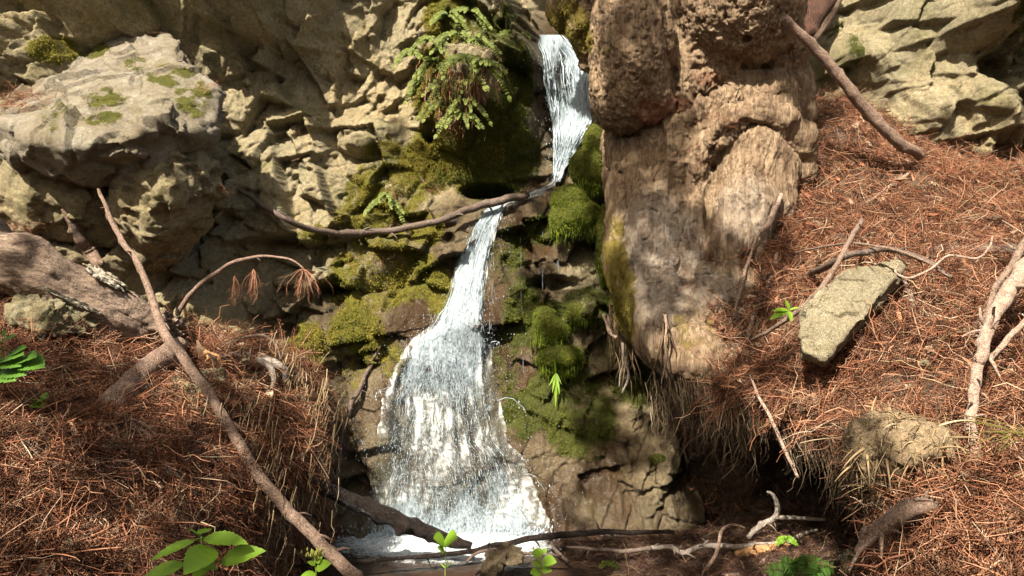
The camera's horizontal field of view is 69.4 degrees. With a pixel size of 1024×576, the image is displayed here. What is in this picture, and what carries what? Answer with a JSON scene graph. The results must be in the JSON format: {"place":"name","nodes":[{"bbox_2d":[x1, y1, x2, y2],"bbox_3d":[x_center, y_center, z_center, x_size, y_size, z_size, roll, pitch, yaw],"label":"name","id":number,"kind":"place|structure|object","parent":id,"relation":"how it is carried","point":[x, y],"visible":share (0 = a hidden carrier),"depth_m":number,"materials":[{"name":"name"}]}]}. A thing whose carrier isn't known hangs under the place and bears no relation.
{"place":"outdoors","nodes":[
{"label":"outdoors","id":0,"kind":"place"},
{"bbox_2d":[0,294,353,575],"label":"bank","id":1,"kind":"structure","parent":0,"point":[103,469],"depth_m":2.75,"materials":[{"name":"brown plant"}]},
{"bbox_2d":[0,329,45,382],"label":"leafy plant","id":2,"kind":"object","parent":1,"relation":"on","point":[14,364],"visible":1,"depth_m":2.33,"materials":[{"name":"green plant"}]},
{"bbox_2d":[30,392,48,407],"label":"seedling","id":3,"kind":"object","parent":1,"relation":"on","point":[43,397],"visible":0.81,"depth_m":2.43,"materials":[{"name":"green plant"}]},
{"bbox_2d":[3,293,99,343],"bbox_3d":[-1.859,0.123,3.038,0.288,0.237,0.385,0,0,11],"label":"rock","id":4,"kind":"object","parent":1,"relation":"on","point":[43,311],"visible":0.67,"depth_m":2.92,"materials":[{"name":"stone"}]},
{"bbox_2d":[0,218,191,350],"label":"fallen log","id":5,"kind":"object","parent":1,"relation":"on","point":[35,264],"visible":0.81,"depth_m":3.06,"materials":[{"name":"brown wood"}]},
{"bbox_2d":[94,337,187,419],"bbox_3d":[-1.456,0.351,2.914,0.132,0.287,0.554,0,0,0],"label":"fallen log","id":6,"kind":"object","parent":1,"relation":"on","point":[152,358],"visible":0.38,"depth_m":2.88,"materials":[{"name":"wood"}]},
{"bbox_2d":[126,418,157,438],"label":"stick","id":7,"kind":"object","parent":1,"relation":"on","point":[145,432],"visible":0.48,"depth_m":2.60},
{"bbox_2d":[2,297,326,575],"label":"dead leaves","id":8,"kind":"object","parent":1,"relation":"on","point":[40,569],"visible":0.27,"depth_m":2.24,"materials":[{"name":"plant"}]},
{"bbox_2d":[163,459,188,484],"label":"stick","id":9,"kind":"object","parent":1,"relation":"on","point":[169,471],"visible":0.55,"depth_m":2.53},
{"bbox_2d":[0,300,352,575],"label":"twigs","id":10,"kind":"object","parent":1,"relation":"on","point":[133,415],"visible":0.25,"depth_m":2.47,"materials":[{"name":"wood"}]},
{"bbox_2d":[170,367,226,418],"bbox_3d":[-1.277,0.462,3.071,0.212,0.237,0.311,0,0,28],"label":"rock","id":11,"kind":"object","parent":1,"relation":"on","point":[194,389],"visible":0.28,"depth_m":3.00,"materials":[{"name":"stone"}]},
{"bbox_2d":[202,350,230,364],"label":"stick","id":12,"kind":"object","parent":1,"relation":"on","point":[208,358],"visible":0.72,"depth_m":3.26,"materials":[{"name":"brown wood"}]},
{"bbox_2d":[192,328,264,377],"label":"wood chips","id":13,"kind":"object","parent":1,"relation":"on","point":[216,362],"visible":0.3,"depth_m":3.28,"materials":[{"name":"brown wood"}]},
{"bbox_2d":[97,188,363,575],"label":"fallen branch","id":14,"kind":"object","parent":1,"relation":"on","point":[339,561],"visible":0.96,"depth_m":2.86,"materials":[{"name":"wood"}]},
{"bbox_2d":[175,255,332,316],"bbox_3d":[-1.226,0.029,3.430,0.815,0.369,0.118,0,0,6],"label":"stick","id":15,"kind":"object","parent":1,"relation":"on","point":[188,296],"visible":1,"depth_m":3.42,"materials":[{"name":"wood"}]},
{"bbox_2d":[227,334,281,361],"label":"stick","id":16,"kind":"object","parent":1,"relation":"on","point":[262,335],"visible":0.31,"depth_m":3.43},
{"bbox_2d":[222,351,290,389],"bbox_3d":[-1.352,0.348,3.403,0.695,0.242,0.253,0,0,18],"label":"root","id":17,"kind":"object","parent":1,"relation":"on","point":[263,360],"visible":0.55,"depth_m":3.33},
{"bbox_2d":[196,331,347,575],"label":"hanging roots","id":18,"kind":"object","parent":1,"relation":"hanging from","point":[305,495],"visible":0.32,"depth_m":3.20,"materials":[{"name":"plant"}]},
{"bbox_2d":[301,546,331,575],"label":"flowering sprig","id":19,"kind":"object","parent":1,"relation":"on","point":[322,564],"visible":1,"depth_m":2.09,"materials":[{"name":"green plant"}]},
{"bbox_2d":[298,471,472,548],"bbox_3d":[-0.564,1.005,3.346,0.788,0.424,0.122,0,0,-21],"label":"driftwood log","id":20,"kind":"object","parent":1,"relation":"on","point":[396,520],"visible":0.91,"depth_m":3.33,"materials":[{"name":"wood"}]},
{"bbox_2d":[297,513,724,575],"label":"water","id":21,"kind":"structure","parent":0,"point":[459,565],"depth_m":3.52,"materials":[{"name":"liquid"}]},
{"bbox_2d":[328,345,381,514],"bbox_3d":[-0.886,0.819,4.058,0.101,0.990,0.464,0,0,27],"label":"dead branch","id":22,"kind":"object","parent":21,"relation":"on","point":[367,371],"visible":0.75,"depth_m":4.02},
{"bbox_2d":[332,35,592,556],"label":"waterfall","id":23,"kind":"structure","parent":21,"relation":"on","point":[448,337],"depth_m":4.21,"materials":[{"name":"grey liquid"}]},
{"bbox_2d":[287,522,674,567],"bbox_3d":[-0.106,1.209,3.451,1.863,0.125,0.107,0,0,-16],"label":"sunken log","id":24,"kind":"object","parent":21,"relation":"on","point":[558,535],"visible":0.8,"depth_m":3.53,"materials":[{"name":"wood"}]},
{"bbox_2d":[479,550,505,575],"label":"rock","id":25,"kind":"object","parent":21,"relation":"on","point":[487,563],"visible":0.63,"depth_m":3.14,"materials":[{"name":"stone"}]},
{"bbox_2d":[487,565,501,575],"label":"rock","id":26,"kind":"object","parent":21,"relation":"on","point":[495,570],"visible":1,"depth_m":3.02,"materials":[{"name":"stone"}]},
{"bbox_2d":[489,541,523,565],"bbox_3d":[-0.023,1.175,3.279,0.158,0.065,0.267,0,0,0],"label":"rock","id":27,"kind":"object","parent":21,"relation":"on","point":[506,553],"visible":0.94,"depth_m":3.22,"materials":[{"name":"stone"}]},
{"bbox_2d":[466,548,561,563],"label":"stick","id":28,"kind":"object","parent":27,"relation":"on","point":[489,549],"visible":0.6,"depth_m":3.35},
{"bbox_2d":[547,528,569,565],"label":"stick","id":29,"kind":"object","parent":21,"relation":"on","point":[563,557],"visible":0.84,"depth_m":3.49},
{"bbox_2d":[0,0,1023,538],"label":"cliff","id":30,"kind":"structure","parent":0,"point":[930,68],"depth_m":4.46,"materials":[{"name":"stone"}]},
{"bbox_2d":[0,156,117,248],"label":"boulder","id":31,"kind":"object","parent":30,"relation":"on","point":[32,196],"visible":0.5,"depth_m":3.68,"materials":[{"name":"stone"}]},
{"bbox_2d":[60,208,103,268],"bbox_3d":[-2.166,-0.242,3.761,0.194,0.318,0.146,0,0,-14],"label":"bark strip","id":32,"kind":"object","parent":31,"relation":"on","point":[89,249],"visible":0.92,"depth_m":3.73,"materials":[{"name":"wood"}]},
{"bbox_2d":[0,31,226,189],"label":"boulder","id":33,"kind":"object","parent":30,"relation":"on","point":[158,122],"visible":0.88,"depth_m":3.59,"materials":[{"name":"stone"}]},
{"bbox_2d":[104,149,227,273],"bbox_3d":[-1.894,-0.404,3.901,0.959,0.661,0.542,0,0,43],"label":"boulder","id":34,"kind":"object","parent":30,"relation":"on","point":[162,215],"visible":0.84,"depth_m":3.63,"materials":[{"name":"stone"}]},
{"bbox_2d":[26,0,506,399],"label":"moss","id":35,"kind":"object","parent":30,"relation":"on","point":[388,190],"visible":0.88,"depth_m":4.62,"materials":[{"name":"plant"}]},
{"bbox_2d":[421,76,469,106],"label":"fern","id":36,"kind":"object","parent":35,"relation":"on","point":[440,81],"visible":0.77,"depth_m":4.61,"materials":[{"name":"green plant"}]},
{"bbox_2d":[325,502,346,515],"bbox_3d":[-0.932,1.169,3.932,0.108,0.075,0.096,0,0,0],"label":"stone","id":37,"kind":"object","parent":30,"relation":"on","point":[342,509],"visible":0.56,"depth_m":3.89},
{"bbox_2d":[42,2,633,336],"bbox_3d":[-0.957,-0.827,4.228,3.536,2.238,1.332,0,0,-7],"label":"moss","id":38,"kind":"object","parent":30,"relation":"on","point":[565,27],"visible":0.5,"depth_m":4.02,"materials":[{"name":"plant"}]},
{"bbox_2d":[222,179,533,237],"bbox_3d":[-0.757,-0.481,4.428,1.913,0.362,0.422,0,0,-12],"label":"curved branch","id":39,"kind":"object","parent":30,"relation":"on","point":[463,211],"visible":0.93,"depth_m":4.49,"materials":[{"name":"wood"}]},
{"bbox_2d":[363,191,407,231],"bbox_3d":[-0.793,-0.473,4.568,0.263,0.266,0.162,0,0,-26],"label":"fern","id":40,"kind":"object","parent":39,"relation":"on","point":[392,203],"visible":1,"depth_m":4.57,"materials":[{"name":"green plant"}]},
{"bbox_2d":[392,48,425,69],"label":"fern","id":41,"kind":"object","parent":30,"relation":"attached to","point":[406,52],"visible":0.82,"depth_m":4.92,"materials":[{"name":"green plant"}]},
{"bbox_2d":[403,73,442,114],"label":"fern","id":42,"kind":"object","parent":30,"relation":"attached to","point":[416,84],"visible":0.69,"depth_m":4.83,"materials":[{"name":"green plant"}]},
{"bbox_2d":[412,56,445,79],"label":"fern","id":43,"kind":"object","parent":30,"relation":"attached to","point":[427,63],"visible":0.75,"depth_m":4.75,"materials":[{"name":"green plant"}]},
{"bbox_2d":[410,34,449,55],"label":"fern","id":44,"kind":"object","parent":30,"relation":"attached to","point":[425,38],"visible":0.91,"depth_m":4.71,"materials":[{"name":"green plant"}]},
{"bbox_2d":[0,14,860,293],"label":"litter","id":45,"kind":"object","parent":30,"relation":"on","point":[16,104],"visible":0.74,"depth_m":3.90,"materials":[{"name":"plant"}]},
{"bbox_2d":[416,98,468,129],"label":"fern","id":46,"kind":"object","parent":30,"relation":"attached to","point":[434,104],"visible":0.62,"depth_m":4.67,"materials":[{"name":"green plant"}]},
{"bbox_2d":[429,8,470,35],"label":"fern","id":47,"kind":"object","parent":30,"relation":"attached to","point":[442,14],"visible":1,"depth_m":4.77,"materials":[{"name":"green plant"}]},
{"bbox_2d":[429,23,480,54],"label":"fern","id":48,"kind":"object","parent":30,"relation":"attached to","point":[451,34],"visible":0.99,"depth_m":4.72,"materials":[{"name":"green plant"}]},
{"bbox_2d":[434,108,484,138],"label":"fern","id":49,"kind":"object","parent":30,"relation":"attached to","point":[459,112],"visible":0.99,"depth_m":4.58,"materials":[{"name":"green plant"}]},
{"bbox_2d":[432,53,489,91],"bbox_3d":[-0.305,-1.321,4.528,0.343,0.266,0.177,0,0,19],"label":"fern","id":50,"kind":"object","parent":30,"relation":"attached to","point":[453,59],"visible":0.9,"depth_m":4.52,"materials":[{"name":"green plant"}]},
{"bbox_2d":[441,95,492,125],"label":"fern","id":51,"kind":"object","parent":30,"relation":"attached to","point":[456,102],"visible":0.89,"depth_m":4.58,"materials":[{"name":"green plant"}]},
{"bbox_2d":[447,6,492,33],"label":"fern","id":52,"kind":"object","parent":30,"relation":"attached to","point":[465,9],"visible":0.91,"depth_m":4.91,"materials":[{"name":"green plant"}]},
{"bbox_2d":[449,77,498,104],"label":"fern","id":53,"kind":"object","parent":30,"relation":"attached to","point":[471,84],"visible":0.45,"depth_m":4.63,"materials":[{"name":"green plant"}]},
{"bbox_2d":[462,32,501,61],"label":"fern","id":54,"kind":"object","parent":30,"relation":"attached to","point":[485,42],"visible":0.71,"depth_m":4.72,"materials":[{"name":"green plant"}]},
{"bbox_2d":[464,54,511,101],"bbox_3d":[-0.146,-1.270,4.487,0.292,0.306,0.150,0,0,0],"label":"fern","id":55,"kind":"object","parent":30,"relation":"attached to","point":[481,62],"visible":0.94,"depth_m":4.48,"materials":[{"name":"green plant"}]},
{"bbox_2d":[497,29,530,38],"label":"fern","id":56,"kind":"object","parent":30,"relation":"attached to","point":[505,31],"visible":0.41,"depth_m":5.04,"materials":[{"name":"green plant"}]},
{"bbox_2d":[21,0,1023,464],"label":"moss","id":57,"kind":"object","parent":30,"relation":"on","point":[533,222],"visible":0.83,"depth_m":4.66,"materials":[{"name":"plant"}]},
{"bbox_2d":[406,61,508,140],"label":"dead fern stems","id":58,"kind":"object","parent":57,"relation":"on","point":[468,98],"visible":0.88,"depth_m":4.57,"materials":[{"name":"plant"}]},
{"bbox_2d":[530,305,571,354],"bbox_3d":[0.231,0.277,4.395,0.265,0.364,0.274,0,0,0],"label":"moss cushion","id":59,"kind":"object","parent":30,"relation":"on","point":[551,328],"visible":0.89,"depth_m":4.33,"materials":[{"name":"plant"}]},
{"bbox_2d":[549,358,561,408],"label":"leafy fern sprig","id":60,"kind":"object","parent":30,"relation":"on","point":[555,377],"visible":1,"depth_m":4.18,"materials":[{"name":"green plant"}]},
{"bbox_2d":[535,344,583,387],"bbox_3d":[0.273,0.453,4.318,0.284,0.261,0.240,0,0,0],"label":"moss cushion","id":61,"kind":"object","parent":30,"relation":"on","point":[568,357],"visible":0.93,"depth_m":4.25,"materials":[{"name":"plant"}]},
{"bbox_2d":[547,183,600,250],"bbox_3d":[0.396,-0.439,4.618,0.357,0.448,0.303,0,0,0],"label":"moss cushion","id":62,"kind":"object","parent":30,"relation":"attached to","point":[575,209],"visible":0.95,"depth_m":4.55,"materials":[{"name":"plant"}]},
{"bbox_2d":[562,301,604,334],"bbox_3d":[0.433,0.185,4.482,0.273,0.226,0.267,0,0,0],"label":"moss cushion","id":63,"kind":"object","parent":30,"relation":"on","point":[570,313],"visible":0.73,"depth_m":4.42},
{"bbox_2d":[598,560,618,568],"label":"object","id":64,"kind":"object","parent":30,"relation":"on","point":[608,564],"visible":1,"depth_m":3.08,"materials":[{"name":"green plant"}]},
{"bbox_2d":[545,0,818,384],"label":"redwood tree","id":65,"kind":"object","parent":30,"relation":"on","point":[665,76],"visible":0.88,"depth_m":3.98,"materials":[{"name":"brown plant"}]},
{"bbox_2d":[567,123,603,199],"bbox_3d":[0.481,-0.785,4.698,0.261,0.532,0.292,0,0,0],"label":"moss cushion","id":66,"kind":"object","parent":65,"relation":"attached to","point":[584,163],"visible":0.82,"depth_m":4.63,"materials":[{"name":"plant"}]},
{"bbox_2d":[593,203,607,292],"bbox_3d":[0.569,-0.215,4.525,0.162,0.607,0.273,0,0,0],"label":"moss cushion","id":67,"kind":"object","parent":65,"relation":"attached to","point":[600,232],"visible":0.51,"depth_m":4.48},
{"bbox_2d":[602,314,617,338],"bbox_3d":[0.548,0.215,4.158,0.050,0.141,0.115,0,0,-43],"label":"root","id":68,"kind":"object","parent":65,"relation":"hanging from","point":[606,321],"visible":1,"depth_m":4.15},
{"bbox_2d":[619,342,629,392],"bbox_3d":[0.608,0.432,4.000,0.061,0.275,0.029,0,0,0],"label":"root","id":69,"kind":"object","parent":65,"relation":"hanging from","point":[625,364],"visible":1,"depth_m":4.00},
{"bbox_2d":[598,304,676,398],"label":"hanging roots","id":70,"kind":"object","parent":65,"relation":"hanging from","point":[618,341],"visible":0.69,"depth_m":4.23,"materials":[{"name":"wood"}]},
{"bbox_2d":[661,314,668,384],"bbox_3d":[0.724,0.291,3.502,0.037,0.337,0.022,0,0,7],"label":"root","id":71,"kind":"object","parent":65,"relation":"hanging from","point":[665,335],"visible":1,"depth_m":3.50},
{"bbox_2d":[756,193,782,236],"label":"stick","id":72,"kind":"object","parent":65,"relation":"attached to","point":[768,223],"visible":1,"depth_m":3.81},
{"bbox_2d":[539,502,892,575],"bbox_3d":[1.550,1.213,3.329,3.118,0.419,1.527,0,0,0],"label":"litter","id":73,"kind":"object","parent":30,"relation":"on","point":[837,542],"visible":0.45,"depth_m":3.46,"materials":[{"name":"plant"}]},
{"bbox_2d":[567,544,651,555],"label":"stick","id":74,"kind":"object","parent":73,"relation":"on","point":[628,550],"visible":1,"depth_m":3.41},
{"bbox_2d":[701,523,744,574],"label":"stick","id":75,"kind":"object","parent":73,"relation":"on","point":[717,548],"visible":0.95,"depth_m":3.30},
{"bbox_2d":[650,529,818,558],"bbox_3d":[1.020,1.177,3.386,0.798,0.128,0.100,0,0,0],"label":"stick","id":76,"kind":"object","parent":73,"relation":"on","point":[695,548],"visible":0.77,"depth_m":3.39,"materials":[{"name":"wood"}]},
{"bbox_2d":[722,556,781,575],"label":"stick","id":77,"kind":"object","parent":73,"relation":"on","point":[739,573],"visible":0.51,"depth_m":3.12,"materials":[{"name":"wood"}]},
{"bbox_2d":[734,543,789,557],"bbox_3d":[1.137,1.187,3.364,0.243,0.081,0.146,0,0,18],"label":"driftwood","id":78,"kind":"object","parent":73,"relation":"on","point":[754,550],"visible":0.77,"depth_m":3.35,"materials":[{"name":"brown wood"}]},
{"bbox_2d":[746,491,825,538],"bbox_3d":[1.285,1.068,3.479,0.355,0.242,0.074,0,0,0],"label":"forked branch","id":79,"kind":"object","parent":73,"relation":"on","point":[772,519],"visible":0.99,"depth_m":3.46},
{"bbox_2d":[775,535,797,545],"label":"fern","id":80,"kind":"object","parent":73,"relation":"on","point":[789,539],"visible":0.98,"depth_m":3.34,"materials":[{"name":"green plant"}]},
{"bbox_2d":[836,548,863,573],"bbox_3d":[1.383,1.119,3.019,0.122,0.070,0.202,0,0,8],"label":"rock","id":81,"kind":"object","parent":73,"relation":"on","point":[843,559],"visible":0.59,"depth_m":3.03,"materials":[{"name":"stone"}]},
{"bbox_2d":[804,0,836,36],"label":"redwood stump","id":82,"kind":"object","parent":30,"relation":"on","point":[818,12],"visible":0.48,"depth_m":4.83,"materials":[{"name":"red wood"}]},
{"bbox_2d":[686,99,1023,575],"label":"bank","id":83,"kind":"structure","parent":0,"point":[773,469],"depth_m":4.05,"materials":[{"name":"soil"}]},
{"bbox_2d":[636,366,887,572],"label":"hanging roots","id":84,"kind":"object","parent":83,"relation":"hanging from","point":[683,403],"visible":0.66,"depth_m":3.36,"materials":[{"name":"plant"}]},
{"bbox_2d":[764,553,835,575],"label":"fern","id":85,"kind":"object","parent":83,"relation":"on","point":[800,565],"visible":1,"depth_m":2.46,"materials":[{"name":"plant"}]},
{"bbox_2d":[653,80,1023,575],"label":"litter","id":86,"kind":"object","parent":83,"relation":"on","point":[998,548],"visible":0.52,"depth_m":3.16,"materials":[{"name":"plant"}]},
{"bbox_2d":[731,234,760,319],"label":"stick","id":87,"kind":"object","parent":86,"relation":"on","point":[745,271],"visible":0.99,"depth_m":3.75,"materials":[{"name":"wood"}]},
{"bbox_2d":[744,253,778,337],"bbox_3d":[1.261,0.026,3.686,0.373,0.431,0.072,0,0,-43],"label":"stick","id":88,"kind":"object","parent":86,"relation":"on","point":[752,318],"visible":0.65,"depth_m":3.63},
{"bbox_2d":[749,374,798,477],"bbox_3d":[1.075,0.573,3.100,0.067,0.387,0.307,0,0,-21],"label":"stick","id":89,"kind":"object","parent":86,"relation":"on","point":[774,426],"visible":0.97,"depth_m":3.03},
{"bbox_2d":[769,300,799,321],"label":"seedling","id":90,"kind":"object","parent":86,"relation":"on","point":[780,312],"visible":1,"depth_m":3.11,"materials":[{"name":"green plant"}]},
{"bbox_2d":[701,103,1023,563],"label":"dead leaves","id":91,"kind":"object","parent":86,"relation":"on","point":[915,182],"visible":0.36,"depth_m":3.31,"materials":[{"name":"plant"}]},
{"bbox_2d":[852,162,923,212],"bbox_3d":[2.099,-0.559,4.097,0.781,0.367,0.060,0,0,-32],"label":"stick","id":92,"kind":"object","parent":86,"relation":"on","point":[891,185],"visible":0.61,"depth_m":4.07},
{"bbox_2d":[888,257,915,304],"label":"stick","id":93,"kind":"object","parent":86,"relation":"on","point":[907,289],"visible":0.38,"depth_m":3.29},
{"bbox_2d":[894,236,992,278],"bbox_3d":[1.740,-0.122,2.987,0.357,0.173,0.098,0,0,26],"label":"stick","id":94,"kind":"object","parent":86,"relation":"on","point":[945,257],"visible":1,"depth_m":2.99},
{"bbox_2d":[911,242,1023,255],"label":"dark branch","id":95,"kind":"object","parent":86,"relation":"on","point":[1010,249],"visible":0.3,"depth_m":3.45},
{"bbox_2d":[961,257,1023,467],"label":"pale branch","id":96,"kind":"object","parent":86,"relation":"on","point":[1012,285],"visible":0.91,"depth_m":2.44,"materials":[{"name":"wood"}]},
{"bbox_2d":[974,237,1023,337],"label":"stick","id":97,"kind":"object","parent":96,"relation":"on","point":[1007,270],"visible":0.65,"depth_m":2.66,"materials":[{"name":"wood"}]},
{"bbox_2d":[990,313,1023,359],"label":"stick","id":98,"kind":"object","parent":96,"relation":"on","point":[1012,333],"visible":0.94,"depth_m":2.47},
{"bbox_2d":[963,415,1023,461],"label":"grass tuft","id":99,"kind":"object","parent":86,"relation":"on","point":[1018,432],"visible":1,"depth_m":1.93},
{"bbox_2d":[670,96,1023,575],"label":"twigs","id":100,"kind":"object","parent":83,"relation":"on","point":[851,392],"visible":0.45,"depth_m":3.12,"materials":[{"name":"wood"}]},
{"bbox_2d":[797,259,907,367],"bbox_3d":[1.440,0.097,3.159,0.763,0.450,0.260,0,0,-32],"label":"slab rock","id":101,"kind":"object","parent":83,"relation":"on","point":[834,314],"visible":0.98,"depth_m":3.06,"materials":[{"name":"stone"}]},
{"bbox_2d":[750,218,863,341],"bbox_3d":[1.361,-0.039,3.260,0.533,0.571,0.336,0,0,0],"label":"stick","id":102,"kind":"object","parent":101,"relation":"on","point":[835,266],"visible":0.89,"depth_m":3.18,"materials":[{"name":"wood"}]},
{"bbox_2d":[731,246,953,319],"bbox_3d":[1.472,-0.010,3.352,0.302,0.347,0.947,0,0,-36],"label":"dark branch","id":103,"kind":"object","parent":101,"relation":"on","point":[872,251],"visible":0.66,"depth_m":3.20,"materials":[{"name":"wood"}]},
{"bbox_2d":[791,242,948,276],"bbox_3d":[1.525,-0.125,3.370,0.182,0.160,0.876,0,0,-22],"label":"stick","id":104,"kind":"object","parent":103,"relation":"on","point":[899,251],"visible":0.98,"depth_m":3.15,"materials":[{"name":"brown wood"}]},
{"bbox_2d":[780,0,924,159],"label":"fallen branch","id":105,"kind":"object","parent":83,"relation":"on","point":[871,115],"visible":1,"depth_m":3.99,"materials":[{"name":"wood"}]},
{"bbox_2d":[848,488,941,570],"bbox_3d":[1.154,0.662,2.080,0.451,0.239,0.131,0,0,-19],"label":"root","id":106,"kind":"object","parent":83,"relation":"attached to","point":[888,523],"visible":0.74,"depth_m":2.00,"materials":[{"name":"brown plant"}]},
{"bbox_2d":[835,396,988,538],"bbox_3d":[1.193,0.596,2.242,0.405,0.497,0.442,0,0,0],"label":"root ball","id":107,"kind":"object","parent":83,"relation":"attached to","point":[873,445],"visible":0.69,"depth_m":2.20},
{"bbox_2d":[910,359,933,371],"bbox_3d":[1.573,0.306,2.835,0.075,0.068,0.108,0,0,0],"label":"stone","id":108,"kind":"object","parent":83,"relation":"on","point":[924,362],"visible":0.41,"depth_m":2.79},
{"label":"hillside","id":109,"kind":"structure","parent":0,"visible":0},
{"bbox_2d":[145,528,264,575],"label":"leafy plant","id":110,"kind":"object","parent":109,"relation":"on","point":[199,559],"visible":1,"depth_m":1.48,"materials":[{"name":"green plant"}]},
{"bbox_2d":[434,530,457,575],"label":"seedling","id":111,"kind":"object","parent":109,"relation":"on","point":[451,537],"visible":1,"depth_m":2.29,"materials":[{"name":"green plant"}]},
{"bbox_2d":[530,548,556,575],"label":"leafy sprig","id":112,"kind":"object","parent":109,"relation":"on","point":[548,561],"visible":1,"depth_m":2.29,"materials":[{"name":"green plant"}]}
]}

